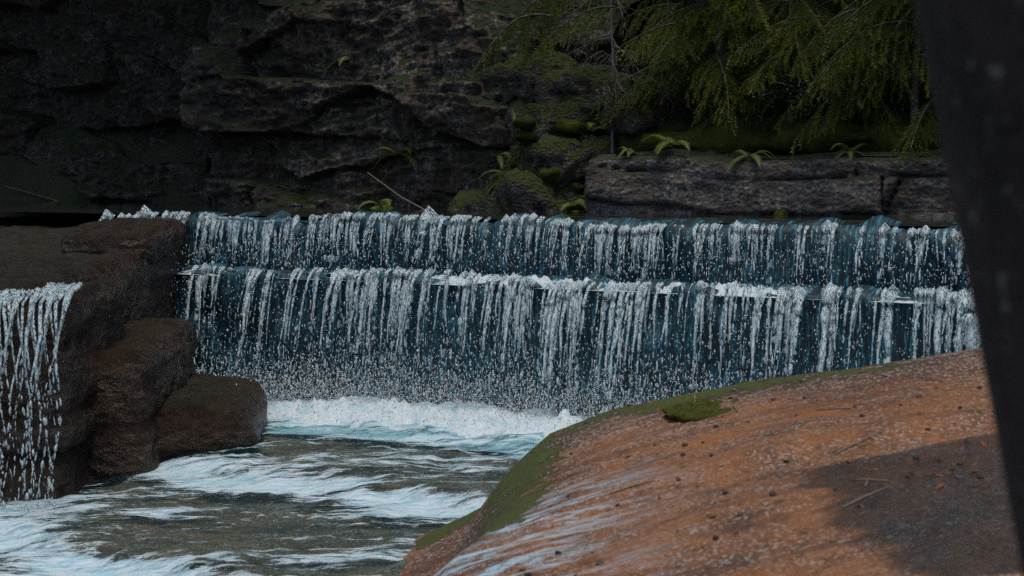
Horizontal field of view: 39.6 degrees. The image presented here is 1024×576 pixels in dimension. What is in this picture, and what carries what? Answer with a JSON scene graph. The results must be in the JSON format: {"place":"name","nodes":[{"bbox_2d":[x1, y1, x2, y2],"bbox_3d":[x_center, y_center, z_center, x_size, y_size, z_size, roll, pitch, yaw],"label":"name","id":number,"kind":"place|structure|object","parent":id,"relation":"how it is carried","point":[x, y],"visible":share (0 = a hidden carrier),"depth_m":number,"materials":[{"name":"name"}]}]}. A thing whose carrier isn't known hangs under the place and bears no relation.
{"place":"outdoors","nodes":[
{"label":"outdoors","id":0,"kind":"place"},
{"bbox_2d":[0,396,587,575],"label":"pool water","id":1,"kind":"structure","parent":0,"point":[17,533],"depth_m":10.42,"materials":[{"name":"white liquid"}]},
{"bbox_2d":[265,396,582,454],"bbox_3d":[0.366,1.352,12.356,12.330,0.581,1.350,2,5,27],"label":"water foam","id":2,"kind":"object","parent":1,"relation":"on","point":[307,417],"visible":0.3,"depth_m":12.74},
{"bbox_2d":[196,344,909,427],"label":"spray mist","id":3,"kind":"structure","parent":1,"relation":"on","point":[448,399],"depth_m":13.29,"materials":[{"name":"white liquid"}]},
{"bbox_2d":[0,0,639,218],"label":"cliff","id":4,"kind":"structure","parent":0,"point":[257,102],"depth_m":18.85,"materials":[{"name":"grey stone"}]},
{"bbox_2d":[324,56,350,74],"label":"fern","id":5,"kind":"object","parent":4,"relation":"on","point":[341,60],"visible":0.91,"depth_m":18.63,"materials":[{"name":"green plant"}]},
{"bbox_2d":[358,198,392,207],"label":"fern","id":6,"kind":"object","parent":4,"relation":"on","point":[384,202],"visible":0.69,"depth_m":17.67,"materials":[{"name":"green plant"}]},
{"bbox_2d":[371,147,417,173],"bbox_3d":[-1.419,-1.620,18.060,0.754,0.344,0.425,3,5,32],"label":"fern","id":7,"kind":"object","parent":4,"relation":"on","point":[402,152],"visible":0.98,"depth_m":17.95,"materials":[{"name":"green plant"}]},
{"bbox_2d":[476,151,511,175],"bbox_3d":[-0.127,-1.474,16.995,0.871,0.341,0.408,4,6,43],"label":"fern","id":8,"kind":"object","parent":4,"relation":"attached to","point":[500,154],"visible":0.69,"depth_m":17.02,"materials":[{"name":"green plant"}]},
{"bbox_2d":[536,0,600,53],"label":"conifer tree","id":9,"kind":"object","parent":4,"relation":"attached to","point":[573,5],"visible":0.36,"depth_m":17.08,"materials":[{"name":"green plant"}]},
{"bbox_2d":[448,50,697,211],"bbox_3d":[0.675,-1.635,16.955,2.400,2.372,2.403,-3,6,-35],"label":"moss boulder","id":10,"kind":"object","parent":4,"relation":"on","point":[528,86],"visible":0.64,"depth_m":16.29,"materials":[{"name":"green plant"}]},
{"bbox_2d":[480,170,502,198],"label":"fern","id":11,"kind":"object","parent":10,"relation":"on","point":[498,171],"visible":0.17,"depth_m":16.50,"materials":[{"name":"green plant"}]},
{"bbox_2d":[485,107,516,126],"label":"fern","id":12,"kind":"object","parent":10,"relation":"on","point":[514,115],"visible":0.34,"depth_m":16.65,"materials":[{"name":"green plant"}]},
{"bbox_2d":[561,199,587,211],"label":"fern","id":13,"kind":"object","parent":10,"relation":"on","point":[579,201],"visible":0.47,"depth_m":15.85,"materials":[{"name":"green plant"}]},
{"bbox_2d":[505,116,790,214],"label":"moss clumps","id":14,"kind":"object","parent":4,"relation":"attached to","point":[565,127],"visible":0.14,"depth_m":16.08,"materials":[{"name":"green plant"}]},
{"bbox_2d":[0,0,893,217],"bbox_3d":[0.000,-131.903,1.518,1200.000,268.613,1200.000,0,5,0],"label":"ground","id":15,"kind":"structure","parent":0,"point":[45,178],"depth_m":22.51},
{"bbox_2d":[0,215,267,509],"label":"rock outcrop","id":16,"kind":"object","parent":15,"relation":"on","point":[136,394],"visible":0.78,"depth_m":11.73,"materials":[{"name":"brown stone"}]},
{"bbox_2d":[0,282,83,520],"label":"waterfall","id":17,"kind":"structure","parent":16,"relation":"attached to","point":[4,299],"depth_m":10.59,"materials":[{"name":"liquid"}]},
{"bbox_2d":[171,226,976,419],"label":"water droplets","id":18,"kind":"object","parent":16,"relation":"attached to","point":[563,295],"visible":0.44,"depth_m":12.93},
{"bbox_2d":[5,172,423,208],"bbox_3d":[-4.216,-1.263,20.112,9.275,0.743,0.901,4,6,39],"label":"dead wood","id":19,"kind":"object","parent":15,"relation":"on","point":[57,200],"visible":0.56,"depth_m":22.29,"materials":[{"name":"brown wood"}]},
{"bbox_2d":[132,210,967,292],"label":"weir wall","id":20,"kind":"structure","parent":15,"relation":"on","point":[777,273],"depth_m":13.26,"materials":[{"name":"liquid"}]},
{"bbox_2d":[100,205,966,293],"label":"waterfall","id":21,"kind":"structure","parent":20,"relation":"on","point":[267,226],"depth_m":13.51,"materials":[{"name":"liquid"}]},
{"bbox_2d":[177,270,926,303],"bbox_3d":[0.776,-0.051,13.061,12.330,0.124,0.340,2,5,27],"label":"water foam","id":22,"kind":"object","parent":20,"relation":"on","point":[546,279],"visible":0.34,"depth_m":13.06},
{"bbox_2d":[201,264,975,412],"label":"waterfall streams","id":23,"kind":"structure","parent":20,"relation":"on","point":[787,300],"depth_m":12.99,"materials":[{"name":"liquid"}]},
{"bbox_2d":[195,297,913,436],"bbox_3d":[0.234,0.898,12.033,12.362,1.416,1.945,2,5,27],"label":"spray","id":24,"kind":"object","parent":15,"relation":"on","point":[429,389],"visible":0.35,"depth_m":13.03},
{"bbox_2d":[613,0,733,72],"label":"spruce","id":25,"kind":"object","parent":15,"relation":"on","point":[633,6],"visible":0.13,"depth_m":19.00,"materials":[{"name":"green plant"}]},
{"bbox_2d":[614,0,845,50],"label":"spruce","id":26,"kind":"object","parent":15,"relation":"on","point":[710,19],"depth_m":20.39,"materials":[{"name":"green plant"}]},
{"bbox_2d":[584,106,954,216],"bbox_3d":[4.957,-1.162,15.277,8.828,1.688,4.059,3,5,33],"label":"rock ledge","id":27,"kind":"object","parent":15,"relation":"on","point":[808,179],"depth_m":14.77,"materials":[{"name":"grey stone"}]},
{"bbox_2d":[584,122,616,139],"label":"fern","id":28,"kind":"object","parent":27,"relation":"on","point":[589,125],"visible":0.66,"depth_m":16.27,"materials":[{"name":"green plant"}]},
{"bbox_2d":[550,0,660,153],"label":"spruce","id":29,"kind":"object","parent":27,"relation":"on","point":[613,70],"visible":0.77,"depth_m":16.04,"materials":[{"name":"plant"}]},
{"bbox_2d":[618,147,634,157],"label":"fern","id":30,"kind":"object","parent":27,"relation":"on","point":[627,150],"visible":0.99,"depth_m":15.50,"materials":[{"name":"green plant"}]},
{"bbox_2d":[638,134,689,154],"bbox_3d":[1.650,-1.506,15.359,0.406,0.315,0.758,-1,5,-15],"label":"fern","id":31,"kind":"object","parent":27,"relation":"on","point":[668,140],"visible":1,"depth_m":15.31,"materials":[{"name":"green plant"}]},
{"bbox_2d":[645,0,727,122],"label":"tree branch","id":32,"kind":"object","parent":27,"relation":"on","point":[667,91],"visible":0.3,"depth_m":16.35,"materials":[{"name":"green plant"}]},
{"bbox_2d":[591,0,829,134],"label":"spruce","id":33,"kind":"object","parent":27,"relation":"on","point":[718,29],"visible":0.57,"depth_m":15.51,"materials":[{"name":"green plant"}]},
{"bbox_2d":[469,0,932,179],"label":"hanging boughs","id":34,"kind":"object","parent":33,"relation":"hanging from","point":[521,19],"visible":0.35,"depth_m":15.50,"materials":[{"name":"green plant"}]},
{"bbox_2d":[723,150,775,178],"bbox_3d":[2.486,-1.293,14.844,0.550,0.305,0.423,2,5,22],"label":"fern","id":35,"kind":"object","parent":27,"relation":"on","point":[754,155],"visible":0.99,"depth_m":14.79,"materials":[{"name":"green plant"}]},
{"bbox_2d":[700,0,870,122],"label":"spruce","id":36,"kind":"object","parent":27,"relation":"on","point":[790,8],"visible":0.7,"depth_m":14.84,"materials":[{"name":"green plant"}]},
{"bbox_2d":[667,0,905,124],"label":"spruce","id":37,"kind":"object","parent":27,"relation":"on","point":[702,91],"visible":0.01,"depth_m":17.36,"materials":[{"name":"green plant"}]},
{"bbox_2d":[734,21,874,131],"bbox_3d":[3.091,-2.090,15.140,1.560,1.408,1.328,-2,5,-18],"label":"shrub","id":38,"kind":"object","parent":27,"relation":"on","point":[796,90],"visible":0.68,"depth_m":14.93,"materials":[{"name":"green plant"}]},
{"bbox_2d":[746,0,926,141],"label":"spruce","id":39,"kind":"object","parent":27,"relation":"on","point":[885,107],"visible":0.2,"depth_m":15.07,"materials":[{"name":"green plant"}]},
{"bbox_2d":[829,143,870,166],"bbox_3d":[3.431,-1.338,14.398,0.450,0.258,0.408,1,5,10],"label":"fern","id":40,"kind":"object","parent":27,"relation":"on","point":[838,153],"visible":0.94,"depth_m":14.36,"materials":[{"name":"green plant"}]},
{"bbox_2d":[790,0,931,158],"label":"spruce","id":41,"kind":"object","parent":27,"relation":"on","point":[878,33],"visible":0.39,"depth_m":14.16,"materials":[{"name":"green plant"}]},
{"bbox_2d":[849,71,933,123],"bbox_3d":[4.011,-1.973,14.872,1.243,0.828,1.071,2,5,19],"label":"shrub","id":42,"kind":"object","parent":27,"relation":"on","point":[897,99],"visible":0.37,"depth_m":14.70,"materials":[{"name":"green plant"}]},
{"bbox_2d":[852,0,939,170],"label":"spruce","id":43,"kind":"object","parent":27,"relation":"on","point":[926,107],"visible":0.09,"depth_m":14.12,"materials":[{"name":"green plant"}]},
{"bbox_2d":[0,201,956,226],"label":"upstream water","id":44,"kind":"structure","parent":0,"point":[83,207],"depth_m":16.02,"materials":[{"name":"liquid"}]},
{"bbox_2d":[0,348,1022,575],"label":"riverbed slab","id":45,"kind":"structure","parent":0,"point":[917,523],"depth_m":7.22,"materials":[{"name":"stone"}]},
{"bbox_2d":[176,263,971,416],"bbox_3d":[1.755,0.831,12.733,14.882,1.892,0.772,2,5,27],"label":"weir step","id":46,"kind":"object","parent":45,"relation":"on","point":[222,320],"visible":0.26,"depth_m":13.31,"materials":[{"name":"liquid"}]},
{"bbox_2d":[185,262,979,416],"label":"waterfall","id":47,"kind":"structure","parent":46,"relation":"on","point":[969,329],"depth_m":12.73,"materials":[{"name":"liquid"}]},
{"bbox_2d":[662,398,744,422],"bbox_3d":[1.276,0.751,8.430,0.749,0.174,0.555,0,5,0],"label":"moss cushion","id":48,"kind":"object","parent":45,"relation":"on","point":[679,412],"visible":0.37,"depth_m":8.31,"materials":[{"name":"green plant"}]},
{"bbox_2d":[668,390,711,410],"bbox_3d":[1.044,0.656,8.498,0.329,0.185,0.330,-4,6,-41],"label":"grass tuft","id":49,"kind":"object","parent":48,"relation":"on","point":[694,400],"visible":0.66,"depth_m":8.49,"materials":[{"name":"green plant"}]},
{"bbox_2d":[516,373,985,569],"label":"leaf litter","id":50,"kind":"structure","parent":45,"relation":"on","point":[866,482],"depth_m":6.76,"materials":[{"name":"brown plant"}]},
{"bbox_2d":[523,355,984,575],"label":"pebbles","id":51,"kind":"object","parent":45,"relation":"on","point":[960,476],"visible":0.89,"depth_m":6.52,"materials":[{"name":"stone"}]},
{"bbox_2d":[914,0,1023,575],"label":"trunk","id":52,"kind":"object","parent":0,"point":[974,53],"visible":1,"depth_m":1.98,"materials":[{"name":"black plant"}]}
]}

